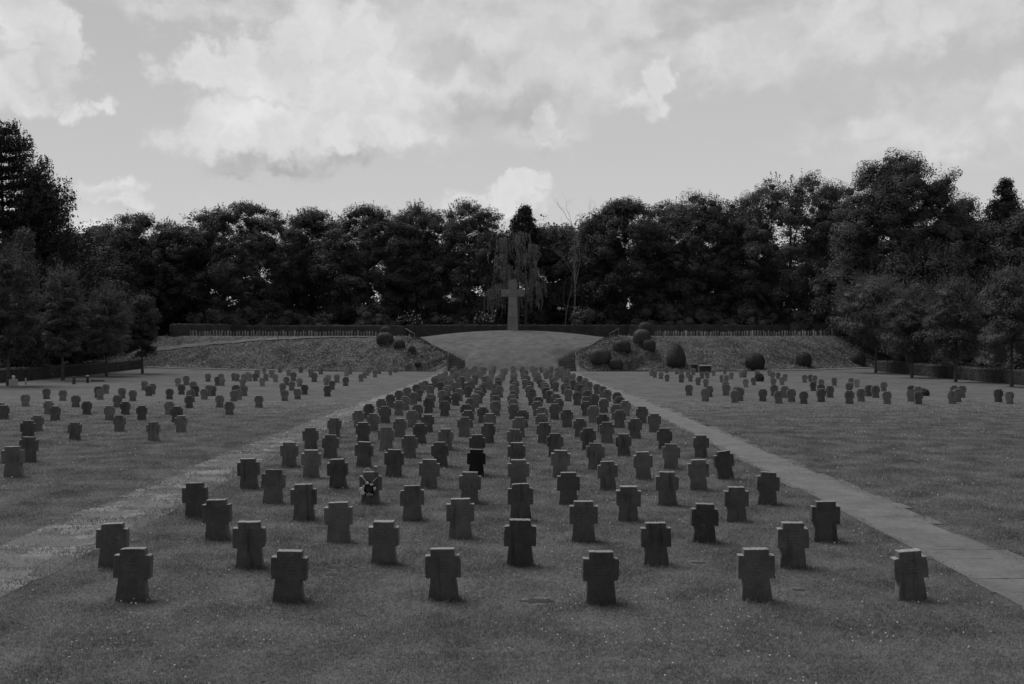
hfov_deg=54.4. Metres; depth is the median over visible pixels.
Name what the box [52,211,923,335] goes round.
distant wood
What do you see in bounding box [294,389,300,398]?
cross gravestone
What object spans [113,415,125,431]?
cross gravestone
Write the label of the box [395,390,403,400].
cross gravestone
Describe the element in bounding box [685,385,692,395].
cross gravestone
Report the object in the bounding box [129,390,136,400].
cross gravestone
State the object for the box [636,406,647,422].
cross gravestone
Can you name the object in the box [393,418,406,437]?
cross gravestone
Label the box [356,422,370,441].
cross gravestone
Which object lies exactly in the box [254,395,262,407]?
cross gravestone
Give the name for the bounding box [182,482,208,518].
cross gravestone
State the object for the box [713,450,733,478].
cross gravestone
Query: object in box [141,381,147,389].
cross gravestone
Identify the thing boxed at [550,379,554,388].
cross gravestone
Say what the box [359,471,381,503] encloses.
cross gravestone
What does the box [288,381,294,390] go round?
cross gravestone
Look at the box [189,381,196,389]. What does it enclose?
cross gravestone
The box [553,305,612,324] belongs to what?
shrub
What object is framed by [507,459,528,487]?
cross gravestone
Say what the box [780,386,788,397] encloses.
cross gravestone
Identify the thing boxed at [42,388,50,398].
cross gravestone
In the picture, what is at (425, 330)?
hedge
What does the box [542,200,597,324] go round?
birch tree
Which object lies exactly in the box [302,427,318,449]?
cross gravestone
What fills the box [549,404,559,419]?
cross gravestone
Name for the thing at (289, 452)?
cross gravestone
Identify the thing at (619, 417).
cross gravestone
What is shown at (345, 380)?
cross gravestone
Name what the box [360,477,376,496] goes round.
flower wreath
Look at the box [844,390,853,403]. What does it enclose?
cross gravestone
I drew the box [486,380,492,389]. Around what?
cross gravestone
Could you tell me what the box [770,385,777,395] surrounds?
cross gravestone
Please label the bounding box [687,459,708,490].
cross gravestone
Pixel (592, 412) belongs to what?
cross gravestone
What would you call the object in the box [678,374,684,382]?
cross gravestone
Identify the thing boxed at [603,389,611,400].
cross gravestone
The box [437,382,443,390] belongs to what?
cross gravestone
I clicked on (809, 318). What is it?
shrub
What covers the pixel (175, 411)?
cross gravestone
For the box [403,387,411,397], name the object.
cross gravestone
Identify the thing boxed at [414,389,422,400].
cross gravestone
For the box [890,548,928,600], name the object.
cross gravestone
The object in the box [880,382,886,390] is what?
cross gravestone
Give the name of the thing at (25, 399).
cross gravestone
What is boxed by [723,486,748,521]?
cross gravestone
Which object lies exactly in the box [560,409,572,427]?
cross gravestone
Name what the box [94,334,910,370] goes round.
ground cover
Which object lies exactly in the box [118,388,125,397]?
cross gravestone
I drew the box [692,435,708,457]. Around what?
cross gravestone
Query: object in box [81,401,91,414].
cross gravestone
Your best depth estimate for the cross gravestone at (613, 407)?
44.97 m
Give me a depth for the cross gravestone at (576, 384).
69.78 m
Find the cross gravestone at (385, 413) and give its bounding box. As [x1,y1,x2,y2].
[379,406,390,422]
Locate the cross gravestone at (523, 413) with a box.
[517,410,528,426]
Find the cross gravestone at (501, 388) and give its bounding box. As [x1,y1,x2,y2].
[496,386,503,397]
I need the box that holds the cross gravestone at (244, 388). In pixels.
[240,385,247,395]
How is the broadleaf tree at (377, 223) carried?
on the ground at (508, 350)
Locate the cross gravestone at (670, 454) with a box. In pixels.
[662,443,679,469]
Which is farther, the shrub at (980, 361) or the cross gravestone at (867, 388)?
the shrub at (980, 361)
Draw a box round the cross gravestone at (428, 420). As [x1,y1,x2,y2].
[421,414,433,431]
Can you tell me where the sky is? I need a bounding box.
[0,0,1023,309]
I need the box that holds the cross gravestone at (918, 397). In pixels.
[914,392,922,403]
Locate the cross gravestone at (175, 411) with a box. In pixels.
[170,406,182,422]
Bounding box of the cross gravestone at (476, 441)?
[469,434,484,451]
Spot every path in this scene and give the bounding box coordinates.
[0,372,449,597]
[112,336,367,356]
[571,371,1023,608]
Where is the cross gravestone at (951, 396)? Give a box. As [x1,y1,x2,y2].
[947,391,956,403]
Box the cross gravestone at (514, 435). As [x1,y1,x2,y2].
[507,429,521,444]
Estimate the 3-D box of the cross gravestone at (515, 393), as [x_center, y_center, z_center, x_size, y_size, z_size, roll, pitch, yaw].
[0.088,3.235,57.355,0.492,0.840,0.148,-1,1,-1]
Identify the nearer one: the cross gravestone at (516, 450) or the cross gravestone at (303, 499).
the cross gravestone at (303, 499)
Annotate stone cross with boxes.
[501,280,523,329]
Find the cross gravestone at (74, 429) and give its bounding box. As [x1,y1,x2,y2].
[68,422,81,440]
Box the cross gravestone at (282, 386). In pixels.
[279,383,285,391]
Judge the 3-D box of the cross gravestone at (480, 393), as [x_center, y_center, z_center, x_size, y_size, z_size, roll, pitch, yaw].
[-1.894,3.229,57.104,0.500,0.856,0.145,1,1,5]
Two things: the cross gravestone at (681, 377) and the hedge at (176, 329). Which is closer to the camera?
the cross gravestone at (681, 377)
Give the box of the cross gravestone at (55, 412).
[49,406,60,420]
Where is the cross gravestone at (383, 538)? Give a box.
[368,520,399,563]
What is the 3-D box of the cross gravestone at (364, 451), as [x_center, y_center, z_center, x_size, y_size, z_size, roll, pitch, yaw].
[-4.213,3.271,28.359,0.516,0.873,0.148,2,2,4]
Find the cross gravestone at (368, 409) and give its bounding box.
[363,404,373,418]
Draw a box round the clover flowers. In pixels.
[0,420,1018,683]
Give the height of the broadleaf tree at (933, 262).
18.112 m
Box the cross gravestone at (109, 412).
[104,406,114,420]
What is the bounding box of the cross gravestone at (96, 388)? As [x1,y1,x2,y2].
[94,386,102,397]
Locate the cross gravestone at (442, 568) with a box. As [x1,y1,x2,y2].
[425,547,460,600]
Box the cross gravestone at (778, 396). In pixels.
[774,391,782,403]
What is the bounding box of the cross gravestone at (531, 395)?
[528,392,536,404]
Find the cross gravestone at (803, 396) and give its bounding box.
[799,391,807,403]
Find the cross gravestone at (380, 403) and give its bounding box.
[376,399,386,412]
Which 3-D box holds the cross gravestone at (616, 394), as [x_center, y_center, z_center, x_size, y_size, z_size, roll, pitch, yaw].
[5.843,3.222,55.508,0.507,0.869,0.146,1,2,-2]
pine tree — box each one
[0,118,131,365]
[1,175,112,362]
[502,204,548,324]
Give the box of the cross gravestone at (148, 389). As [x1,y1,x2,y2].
[145,386,152,395]
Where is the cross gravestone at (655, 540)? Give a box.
[640,522,670,565]
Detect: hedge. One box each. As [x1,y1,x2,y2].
[0,358,140,382]
[169,323,231,336]
[231,324,406,336]
[406,324,627,336]
[628,324,790,335]
[790,322,844,335]
[877,360,1023,384]
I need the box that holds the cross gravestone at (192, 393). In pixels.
[186,390,195,401]
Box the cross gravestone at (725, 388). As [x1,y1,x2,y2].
[722,384,729,395]
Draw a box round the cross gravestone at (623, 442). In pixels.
[615,434,631,456]
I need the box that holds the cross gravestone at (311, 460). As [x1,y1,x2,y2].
[301,449,321,477]
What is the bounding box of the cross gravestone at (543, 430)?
[536,422,550,442]
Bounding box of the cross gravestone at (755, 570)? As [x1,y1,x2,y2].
[736,547,774,601]
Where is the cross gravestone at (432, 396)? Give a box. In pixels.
[426,394,435,406]
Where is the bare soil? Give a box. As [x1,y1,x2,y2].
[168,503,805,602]
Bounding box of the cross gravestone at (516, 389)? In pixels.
[511,387,518,398]
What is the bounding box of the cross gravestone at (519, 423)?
[512,417,525,436]
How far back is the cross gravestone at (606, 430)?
34.65 m
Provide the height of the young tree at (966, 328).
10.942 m
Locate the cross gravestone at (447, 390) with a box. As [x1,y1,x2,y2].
[442,387,450,395]
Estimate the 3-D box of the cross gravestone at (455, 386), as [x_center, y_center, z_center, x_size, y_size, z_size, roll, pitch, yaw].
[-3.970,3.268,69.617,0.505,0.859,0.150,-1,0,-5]
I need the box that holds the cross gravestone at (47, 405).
[43,401,53,413]
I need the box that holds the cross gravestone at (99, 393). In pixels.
[96,389,103,399]
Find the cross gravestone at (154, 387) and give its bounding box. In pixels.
[148,384,155,393]
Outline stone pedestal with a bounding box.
[9,375,17,385]
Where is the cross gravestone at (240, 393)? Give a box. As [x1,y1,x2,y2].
[236,389,242,399]
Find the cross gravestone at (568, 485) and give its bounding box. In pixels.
[557,472,579,504]
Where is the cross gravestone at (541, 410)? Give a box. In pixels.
[536,407,547,415]
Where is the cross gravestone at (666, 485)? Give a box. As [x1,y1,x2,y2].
[655,471,678,504]
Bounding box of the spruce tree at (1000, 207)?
[919,177,1023,365]
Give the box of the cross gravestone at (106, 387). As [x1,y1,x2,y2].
[102,384,109,393]
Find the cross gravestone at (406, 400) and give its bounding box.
[400,396,409,409]
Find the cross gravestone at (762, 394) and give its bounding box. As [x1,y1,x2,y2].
[758,389,766,400]
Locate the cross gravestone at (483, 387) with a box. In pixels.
[478,385,485,395]
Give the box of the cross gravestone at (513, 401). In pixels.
[508,399,517,405]
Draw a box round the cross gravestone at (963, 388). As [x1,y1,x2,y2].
[957,386,965,397]
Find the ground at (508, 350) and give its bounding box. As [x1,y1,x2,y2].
[0,330,1023,683]
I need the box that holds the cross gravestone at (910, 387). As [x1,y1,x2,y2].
[907,385,914,389]
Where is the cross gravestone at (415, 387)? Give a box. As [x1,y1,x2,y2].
[412,384,419,391]
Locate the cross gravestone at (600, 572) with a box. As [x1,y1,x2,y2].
[582,550,618,604]
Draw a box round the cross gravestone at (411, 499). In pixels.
[400,485,423,520]
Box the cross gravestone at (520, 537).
[504,518,535,565]
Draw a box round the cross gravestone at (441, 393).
[437,390,445,402]
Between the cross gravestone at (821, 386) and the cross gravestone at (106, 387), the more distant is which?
the cross gravestone at (106, 387)
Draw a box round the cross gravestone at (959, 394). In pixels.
[954,389,961,401]
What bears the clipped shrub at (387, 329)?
on the ground at (508, 350)
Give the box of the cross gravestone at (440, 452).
[431,442,448,466]
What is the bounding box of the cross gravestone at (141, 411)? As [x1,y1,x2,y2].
[136,405,146,419]
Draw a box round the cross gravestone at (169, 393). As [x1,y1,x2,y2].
[166,389,173,398]
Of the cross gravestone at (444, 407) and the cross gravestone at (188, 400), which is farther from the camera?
the cross gravestone at (188, 400)
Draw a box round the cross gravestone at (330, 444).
[322,435,338,458]
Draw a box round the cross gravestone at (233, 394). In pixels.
[230,390,237,400]
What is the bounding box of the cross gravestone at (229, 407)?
[224,401,234,414]
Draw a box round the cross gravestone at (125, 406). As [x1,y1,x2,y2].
[120,401,130,414]
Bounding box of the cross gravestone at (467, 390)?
[464,386,471,396]
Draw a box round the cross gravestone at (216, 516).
[202,499,231,539]
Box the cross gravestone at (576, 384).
[574,382,580,391]
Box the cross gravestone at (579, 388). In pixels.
[576,385,583,395]
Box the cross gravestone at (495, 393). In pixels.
[490,392,498,396]
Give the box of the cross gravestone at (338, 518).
[324,501,352,542]
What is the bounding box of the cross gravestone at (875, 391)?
[871,386,879,397]
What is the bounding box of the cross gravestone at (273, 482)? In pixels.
[261,469,285,503]
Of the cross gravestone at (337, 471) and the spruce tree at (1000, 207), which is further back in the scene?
the spruce tree at (1000, 207)
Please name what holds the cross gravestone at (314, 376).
on the ground at (508, 350)
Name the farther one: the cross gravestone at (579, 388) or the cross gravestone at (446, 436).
the cross gravestone at (579, 388)
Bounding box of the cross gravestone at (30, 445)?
[19,436,38,462]
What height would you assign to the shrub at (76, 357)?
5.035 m
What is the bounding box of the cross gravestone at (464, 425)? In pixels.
[457,417,470,436]
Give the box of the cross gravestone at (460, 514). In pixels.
[446,498,473,538]
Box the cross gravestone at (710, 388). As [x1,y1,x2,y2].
[705,386,712,396]
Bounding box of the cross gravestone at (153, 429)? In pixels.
[146,422,160,440]
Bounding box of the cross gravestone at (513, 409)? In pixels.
[508,404,518,419]
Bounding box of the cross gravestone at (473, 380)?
[469,379,475,388]
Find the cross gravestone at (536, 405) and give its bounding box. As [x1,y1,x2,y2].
[532,401,542,415]
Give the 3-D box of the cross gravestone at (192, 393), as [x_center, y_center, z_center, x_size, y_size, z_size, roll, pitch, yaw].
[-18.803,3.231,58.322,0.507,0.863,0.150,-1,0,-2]
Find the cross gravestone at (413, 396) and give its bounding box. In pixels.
[409,392,417,404]
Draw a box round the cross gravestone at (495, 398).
[490,395,500,402]
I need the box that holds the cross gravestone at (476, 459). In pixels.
[467,449,485,475]
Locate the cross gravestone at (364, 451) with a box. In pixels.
[355,441,373,466]
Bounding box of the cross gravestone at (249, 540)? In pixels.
[232,520,266,568]
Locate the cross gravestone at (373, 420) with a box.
[367,413,379,431]
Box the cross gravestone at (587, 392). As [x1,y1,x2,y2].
[583,390,591,395]
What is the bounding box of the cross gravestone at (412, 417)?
[406,410,417,426]
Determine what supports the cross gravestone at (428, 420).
on the ground at (508, 350)
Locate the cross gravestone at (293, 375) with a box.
[290,372,296,380]
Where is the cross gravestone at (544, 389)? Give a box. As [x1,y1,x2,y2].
[542,387,549,398]
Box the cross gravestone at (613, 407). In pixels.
[610,404,620,419]
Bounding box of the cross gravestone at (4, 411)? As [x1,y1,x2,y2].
[0,405,9,419]
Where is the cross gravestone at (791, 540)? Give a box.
[775,521,808,567]
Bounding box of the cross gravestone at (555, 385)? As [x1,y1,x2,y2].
[552,381,558,391]
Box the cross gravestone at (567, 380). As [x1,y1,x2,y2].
[564,378,569,385]
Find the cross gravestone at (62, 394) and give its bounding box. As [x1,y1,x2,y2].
[59,390,66,400]
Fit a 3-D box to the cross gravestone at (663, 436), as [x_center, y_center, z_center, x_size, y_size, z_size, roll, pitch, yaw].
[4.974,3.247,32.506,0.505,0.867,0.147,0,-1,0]
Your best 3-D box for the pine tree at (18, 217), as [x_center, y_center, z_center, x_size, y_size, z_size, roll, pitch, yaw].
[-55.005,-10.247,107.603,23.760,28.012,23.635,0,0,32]
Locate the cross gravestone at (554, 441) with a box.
[547,433,562,456]
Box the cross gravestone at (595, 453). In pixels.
[586,443,604,469]
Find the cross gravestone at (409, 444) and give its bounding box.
[401,435,417,457]
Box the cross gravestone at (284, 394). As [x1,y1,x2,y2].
[281,390,288,400]
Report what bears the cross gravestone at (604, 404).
on the ground at (508, 350)
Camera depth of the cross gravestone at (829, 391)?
63.25 m
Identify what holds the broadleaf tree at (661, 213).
on the ground at (508, 350)
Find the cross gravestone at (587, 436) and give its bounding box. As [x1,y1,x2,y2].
[580,428,595,449]
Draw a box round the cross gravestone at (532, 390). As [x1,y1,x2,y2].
[528,389,535,400]
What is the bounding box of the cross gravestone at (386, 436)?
[378,427,394,449]
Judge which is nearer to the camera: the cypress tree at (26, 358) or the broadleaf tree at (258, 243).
the cypress tree at (26, 358)
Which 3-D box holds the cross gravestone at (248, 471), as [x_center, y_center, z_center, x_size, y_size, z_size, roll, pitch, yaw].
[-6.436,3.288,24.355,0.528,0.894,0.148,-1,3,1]
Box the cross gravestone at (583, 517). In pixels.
[569,500,597,541]
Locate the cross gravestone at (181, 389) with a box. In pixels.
[178,384,184,394]
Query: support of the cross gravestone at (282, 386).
on the ground at (508, 350)
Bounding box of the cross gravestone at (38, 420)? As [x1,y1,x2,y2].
[31,415,43,431]
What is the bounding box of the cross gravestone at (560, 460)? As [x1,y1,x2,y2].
[551,450,569,477]
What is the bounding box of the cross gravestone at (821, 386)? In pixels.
[817,384,824,389]
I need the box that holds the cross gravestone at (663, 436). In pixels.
[656,428,671,449]
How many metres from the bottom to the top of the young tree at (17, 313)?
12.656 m
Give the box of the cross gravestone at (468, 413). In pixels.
[462,410,473,426]
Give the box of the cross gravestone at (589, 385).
[586,382,592,390]
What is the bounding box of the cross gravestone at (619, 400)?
[615,396,624,403]
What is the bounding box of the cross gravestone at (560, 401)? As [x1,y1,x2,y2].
[554,398,563,411]
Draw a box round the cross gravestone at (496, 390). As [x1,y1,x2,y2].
[491,389,499,395]
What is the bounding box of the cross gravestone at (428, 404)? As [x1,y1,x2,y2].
[423,398,433,412]
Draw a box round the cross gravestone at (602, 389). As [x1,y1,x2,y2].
[599,386,606,397]
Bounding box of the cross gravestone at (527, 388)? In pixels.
[525,386,532,396]
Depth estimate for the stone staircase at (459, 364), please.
121.04 m
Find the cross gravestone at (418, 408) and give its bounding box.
[412,404,422,419]
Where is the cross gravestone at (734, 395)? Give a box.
[730,390,738,402]
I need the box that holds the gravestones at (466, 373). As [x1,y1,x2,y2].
[175,366,859,386]
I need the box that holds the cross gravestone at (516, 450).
[508,442,525,462]
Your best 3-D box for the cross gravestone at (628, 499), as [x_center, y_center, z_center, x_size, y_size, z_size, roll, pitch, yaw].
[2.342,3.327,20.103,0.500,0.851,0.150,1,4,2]
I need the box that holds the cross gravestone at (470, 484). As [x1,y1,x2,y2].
[459,471,480,503]
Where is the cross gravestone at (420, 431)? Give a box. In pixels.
[413,423,426,443]
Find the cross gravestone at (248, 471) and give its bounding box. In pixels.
[237,458,259,488]
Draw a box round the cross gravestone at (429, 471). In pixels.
[419,459,439,488]
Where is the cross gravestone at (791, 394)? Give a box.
[786,389,795,401]
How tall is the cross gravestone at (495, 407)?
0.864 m
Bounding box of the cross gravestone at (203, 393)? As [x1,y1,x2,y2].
[200,389,207,398]
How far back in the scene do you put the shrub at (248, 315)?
150.62 m
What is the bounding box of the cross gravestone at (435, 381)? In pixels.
[432,378,438,387]
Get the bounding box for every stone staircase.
[405,329,464,371]
[559,329,616,370]
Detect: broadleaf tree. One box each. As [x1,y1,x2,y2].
[66,245,137,362]
[77,226,161,335]
[78,209,212,332]
[137,224,237,323]
[154,197,320,324]
[262,206,355,324]
[302,200,432,324]
[378,198,455,324]
[417,197,523,324]
[507,223,587,324]
[558,207,633,319]
[575,196,679,324]
[626,196,706,323]
[656,188,743,324]
[702,189,783,317]
[720,168,842,324]
[795,178,882,322]
[808,247,884,338]
[823,147,980,361]
[873,236,992,363]
[926,192,999,364]
[949,220,1023,367]
[976,205,1023,346]
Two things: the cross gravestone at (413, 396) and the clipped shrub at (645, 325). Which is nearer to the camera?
the cross gravestone at (413, 396)
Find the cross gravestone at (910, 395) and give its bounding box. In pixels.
[906,390,914,401]
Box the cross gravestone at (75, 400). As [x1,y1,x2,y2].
[71,395,80,406]
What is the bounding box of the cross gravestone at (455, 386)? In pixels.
[452,383,458,392]
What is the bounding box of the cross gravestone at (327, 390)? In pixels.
[323,386,331,396]
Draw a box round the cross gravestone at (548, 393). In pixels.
[545,390,553,402]
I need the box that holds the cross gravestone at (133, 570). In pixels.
[113,547,152,601]
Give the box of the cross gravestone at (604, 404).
[599,398,608,412]
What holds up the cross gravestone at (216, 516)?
on the ground at (508, 350)
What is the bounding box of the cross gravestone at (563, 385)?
[561,383,567,393]
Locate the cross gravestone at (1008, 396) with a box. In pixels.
[1004,391,1013,403]
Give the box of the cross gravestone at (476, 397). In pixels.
[471,394,479,407]
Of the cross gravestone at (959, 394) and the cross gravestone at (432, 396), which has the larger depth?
the cross gravestone at (959, 394)
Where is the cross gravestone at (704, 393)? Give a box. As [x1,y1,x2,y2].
[700,388,709,400]
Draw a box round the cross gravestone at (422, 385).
[419,382,424,392]
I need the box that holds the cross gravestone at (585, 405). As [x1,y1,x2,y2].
[581,401,590,415]
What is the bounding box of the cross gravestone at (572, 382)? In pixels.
[570,380,575,389]
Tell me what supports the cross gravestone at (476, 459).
on the ground at (508, 350)
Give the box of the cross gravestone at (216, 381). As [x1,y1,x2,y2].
[214,377,219,385]
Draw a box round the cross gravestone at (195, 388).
[191,386,198,395]
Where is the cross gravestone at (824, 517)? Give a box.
[810,500,839,541]
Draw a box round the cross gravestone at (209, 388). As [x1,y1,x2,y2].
[205,385,212,395]
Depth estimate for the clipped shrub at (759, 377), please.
90.80 m
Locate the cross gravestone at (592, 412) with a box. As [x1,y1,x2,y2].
[587,406,598,422]
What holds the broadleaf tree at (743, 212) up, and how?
on the ground at (508, 350)
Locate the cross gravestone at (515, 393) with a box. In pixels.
[509,391,517,397]
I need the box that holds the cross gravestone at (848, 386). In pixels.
[845,383,852,390]
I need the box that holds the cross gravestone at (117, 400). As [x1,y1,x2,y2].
[113,395,121,406]
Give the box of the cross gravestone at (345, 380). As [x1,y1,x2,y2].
[342,377,348,385]
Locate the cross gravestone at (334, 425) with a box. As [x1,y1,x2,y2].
[327,418,341,436]
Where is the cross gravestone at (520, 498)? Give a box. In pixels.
[507,483,532,519]
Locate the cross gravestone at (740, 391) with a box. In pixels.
[734,387,743,400]
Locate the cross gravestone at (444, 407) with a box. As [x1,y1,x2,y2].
[439,401,449,415]
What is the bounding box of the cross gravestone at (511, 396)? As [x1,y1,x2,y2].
[507,394,516,401]
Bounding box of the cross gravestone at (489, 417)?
[483,413,495,425]
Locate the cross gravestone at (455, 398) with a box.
[451,393,459,405]
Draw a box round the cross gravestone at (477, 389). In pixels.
[474,387,482,393]
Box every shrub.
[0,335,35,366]
[40,332,87,364]
[121,334,134,352]
[181,305,232,323]
[222,302,275,329]
[268,308,312,324]
[296,310,338,324]
[348,302,400,324]
[376,331,393,345]
[379,326,390,332]
[394,339,404,349]
[397,311,422,325]
[408,346,415,353]
[414,362,420,367]
[427,312,473,324]
[473,311,495,324]
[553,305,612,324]
[589,348,610,364]
[592,307,641,324]
[608,358,622,368]
[613,339,630,352]
[628,298,699,324]
[633,329,650,345]
[638,322,651,335]
[642,339,655,351]
[666,343,685,367]
[683,307,732,324]
[711,298,779,325]
[745,352,764,369]
[755,373,763,381]
[783,298,834,333]
[796,352,811,366]
[850,352,865,365]
[922,388,929,395]
[927,338,990,366]
[968,344,1022,367]
[1001,349,1023,369]
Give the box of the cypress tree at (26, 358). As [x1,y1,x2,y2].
[0,221,53,376]
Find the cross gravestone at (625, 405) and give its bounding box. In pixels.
[620,400,630,415]
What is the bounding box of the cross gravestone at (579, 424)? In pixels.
[573,418,586,436]
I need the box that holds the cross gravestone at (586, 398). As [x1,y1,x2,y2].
[582,396,590,402]
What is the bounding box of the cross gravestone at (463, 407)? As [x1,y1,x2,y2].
[460,404,470,412]
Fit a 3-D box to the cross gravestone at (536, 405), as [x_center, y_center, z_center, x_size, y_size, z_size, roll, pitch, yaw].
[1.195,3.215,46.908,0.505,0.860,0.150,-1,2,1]
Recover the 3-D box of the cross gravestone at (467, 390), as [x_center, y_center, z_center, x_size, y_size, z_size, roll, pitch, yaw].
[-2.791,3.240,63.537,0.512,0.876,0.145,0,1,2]
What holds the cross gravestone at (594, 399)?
on the ground at (508, 350)
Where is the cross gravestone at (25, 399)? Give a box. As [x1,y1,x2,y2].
[21,394,29,405]
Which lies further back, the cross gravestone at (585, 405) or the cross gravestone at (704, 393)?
the cross gravestone at (704, 393)
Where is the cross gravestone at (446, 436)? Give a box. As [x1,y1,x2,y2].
[438,429,453,449]
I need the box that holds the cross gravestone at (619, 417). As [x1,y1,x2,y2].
[613,410,625,427]
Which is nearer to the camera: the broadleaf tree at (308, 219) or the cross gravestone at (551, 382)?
the cross gravestone at (551, 382)
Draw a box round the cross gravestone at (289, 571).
[270,549,308,601]
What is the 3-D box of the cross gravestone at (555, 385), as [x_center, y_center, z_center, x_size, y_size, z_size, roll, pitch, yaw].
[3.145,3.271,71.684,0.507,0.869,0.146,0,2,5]
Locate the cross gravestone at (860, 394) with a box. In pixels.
[856,389,865,401]
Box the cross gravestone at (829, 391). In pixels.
[825,386,833,397]
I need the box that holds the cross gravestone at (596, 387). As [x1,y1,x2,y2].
[593,384,600,393]
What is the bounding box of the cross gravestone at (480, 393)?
[475,391,482,402]
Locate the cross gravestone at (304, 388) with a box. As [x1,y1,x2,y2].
[301,385,307,394]
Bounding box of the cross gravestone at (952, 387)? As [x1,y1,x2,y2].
[950,385,956,390]
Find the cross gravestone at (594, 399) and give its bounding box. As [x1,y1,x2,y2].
[590,394,598,406]
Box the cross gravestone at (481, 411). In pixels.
[477,407,488,422]
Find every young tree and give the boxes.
[0,237,45,385]
[36,259,89,379]
[80,278,135,375]
[125,290,162,373]
[825,251,917,372]
[874,279,944,377]
[918,267,988,381]
[969,255,1023,386]
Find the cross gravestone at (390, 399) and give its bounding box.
[386,394,394,407]
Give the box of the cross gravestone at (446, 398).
[441,396,450,409]
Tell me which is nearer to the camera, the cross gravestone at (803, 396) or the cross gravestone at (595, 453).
the cross gravestone at (595, 453)
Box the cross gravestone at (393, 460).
[384,449,403,476]
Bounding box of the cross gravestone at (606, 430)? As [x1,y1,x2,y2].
[599,422,614,442]
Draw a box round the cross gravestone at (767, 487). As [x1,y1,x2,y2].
[755,471,779,504]
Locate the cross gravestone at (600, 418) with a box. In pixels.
[596,414,608,431]
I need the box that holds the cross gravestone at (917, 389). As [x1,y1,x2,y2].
[913,386,921,391]
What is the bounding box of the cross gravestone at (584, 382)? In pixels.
[581,379,587,387]
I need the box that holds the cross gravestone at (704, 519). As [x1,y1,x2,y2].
[690,503,718,542]
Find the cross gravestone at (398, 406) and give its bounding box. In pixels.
[393,400,403,415]
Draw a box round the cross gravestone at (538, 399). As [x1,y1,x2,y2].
[533,397,542,402]
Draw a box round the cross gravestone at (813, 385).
[810,382,816,390]
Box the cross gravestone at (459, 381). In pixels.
[455,379,461,387]
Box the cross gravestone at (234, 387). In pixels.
[232,385,239,389]
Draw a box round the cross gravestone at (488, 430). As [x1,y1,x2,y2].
[481,423,495,443]
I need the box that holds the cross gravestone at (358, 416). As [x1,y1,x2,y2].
[352,410,364,426]
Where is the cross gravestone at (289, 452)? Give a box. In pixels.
[280,442,298,466]
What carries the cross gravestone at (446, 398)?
on the ground at (508, 350)
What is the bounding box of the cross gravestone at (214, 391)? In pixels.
[212,385,216,395]
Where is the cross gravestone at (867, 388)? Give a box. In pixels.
[864,385,871,395]
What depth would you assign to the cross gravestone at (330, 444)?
30.30 m
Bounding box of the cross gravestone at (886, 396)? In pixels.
[882,391,891,403]
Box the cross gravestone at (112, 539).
[96,522,129,567]
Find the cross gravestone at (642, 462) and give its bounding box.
[633,451,652,479]
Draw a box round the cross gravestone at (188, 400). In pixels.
[184,396,193,407]
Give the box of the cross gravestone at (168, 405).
[164,401,174,414]
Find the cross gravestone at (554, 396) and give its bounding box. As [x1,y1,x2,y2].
[551,394,560,403]
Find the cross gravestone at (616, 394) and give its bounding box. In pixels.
[612,392,621,403]
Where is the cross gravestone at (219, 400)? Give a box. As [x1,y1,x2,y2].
[215,395,223,407]
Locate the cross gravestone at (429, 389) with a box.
[426,386,433,394]
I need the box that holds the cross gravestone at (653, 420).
[647,413,660,431]
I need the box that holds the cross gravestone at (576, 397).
[572,392,581,404]
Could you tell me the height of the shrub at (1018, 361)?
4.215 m
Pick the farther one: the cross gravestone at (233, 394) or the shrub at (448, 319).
the shrub at (448, 319)
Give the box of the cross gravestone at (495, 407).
[490,401,500,415]
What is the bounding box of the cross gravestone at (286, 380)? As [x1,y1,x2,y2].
[283,377,289,384]
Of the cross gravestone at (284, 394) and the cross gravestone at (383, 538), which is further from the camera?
the cross gravestone at (284, 394)
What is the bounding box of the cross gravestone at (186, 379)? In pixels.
[183,376,189,384]
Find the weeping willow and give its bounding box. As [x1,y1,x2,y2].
[484,231,547,329]
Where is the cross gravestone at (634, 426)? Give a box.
[628,418,641,438]
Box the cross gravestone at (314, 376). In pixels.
[311,373,317,381]
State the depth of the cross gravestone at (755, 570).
13.99 m
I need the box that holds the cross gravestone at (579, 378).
[577,376,582,383]
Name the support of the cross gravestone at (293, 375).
on the ground at (508, 350)
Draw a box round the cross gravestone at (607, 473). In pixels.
[597,461,617,490]
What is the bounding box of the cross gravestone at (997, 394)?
[993,389,1002,401]
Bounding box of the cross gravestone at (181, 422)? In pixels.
[175,415,187,432]
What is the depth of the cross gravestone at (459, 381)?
78.11 m
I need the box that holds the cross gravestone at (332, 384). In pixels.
[329,381,334,389]
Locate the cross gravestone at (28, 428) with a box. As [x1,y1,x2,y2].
[20,420,35,438]
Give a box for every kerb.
[144,366,307,370]
[759,367,872,370]
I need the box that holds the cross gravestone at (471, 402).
[465,398,475,412]
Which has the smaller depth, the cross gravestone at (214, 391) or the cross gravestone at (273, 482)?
the cross gravestone at (273, 482)
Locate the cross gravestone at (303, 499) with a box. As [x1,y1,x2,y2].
[290,483,316,520]
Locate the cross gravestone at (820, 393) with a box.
[816,388,825,401]
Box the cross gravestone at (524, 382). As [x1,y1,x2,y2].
[522,379,527,388]
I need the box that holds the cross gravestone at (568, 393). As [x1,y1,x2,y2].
[564,389,572,400]
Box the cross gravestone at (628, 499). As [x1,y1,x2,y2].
[616,485,640,520]
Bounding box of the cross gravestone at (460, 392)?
[455,389,463,400]
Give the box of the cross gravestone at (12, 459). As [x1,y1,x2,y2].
[1,446,24,476]
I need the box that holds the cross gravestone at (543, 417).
[535,413,547,424]
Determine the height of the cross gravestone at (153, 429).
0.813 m
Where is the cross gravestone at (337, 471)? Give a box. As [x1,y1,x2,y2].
[327,458,348,487]

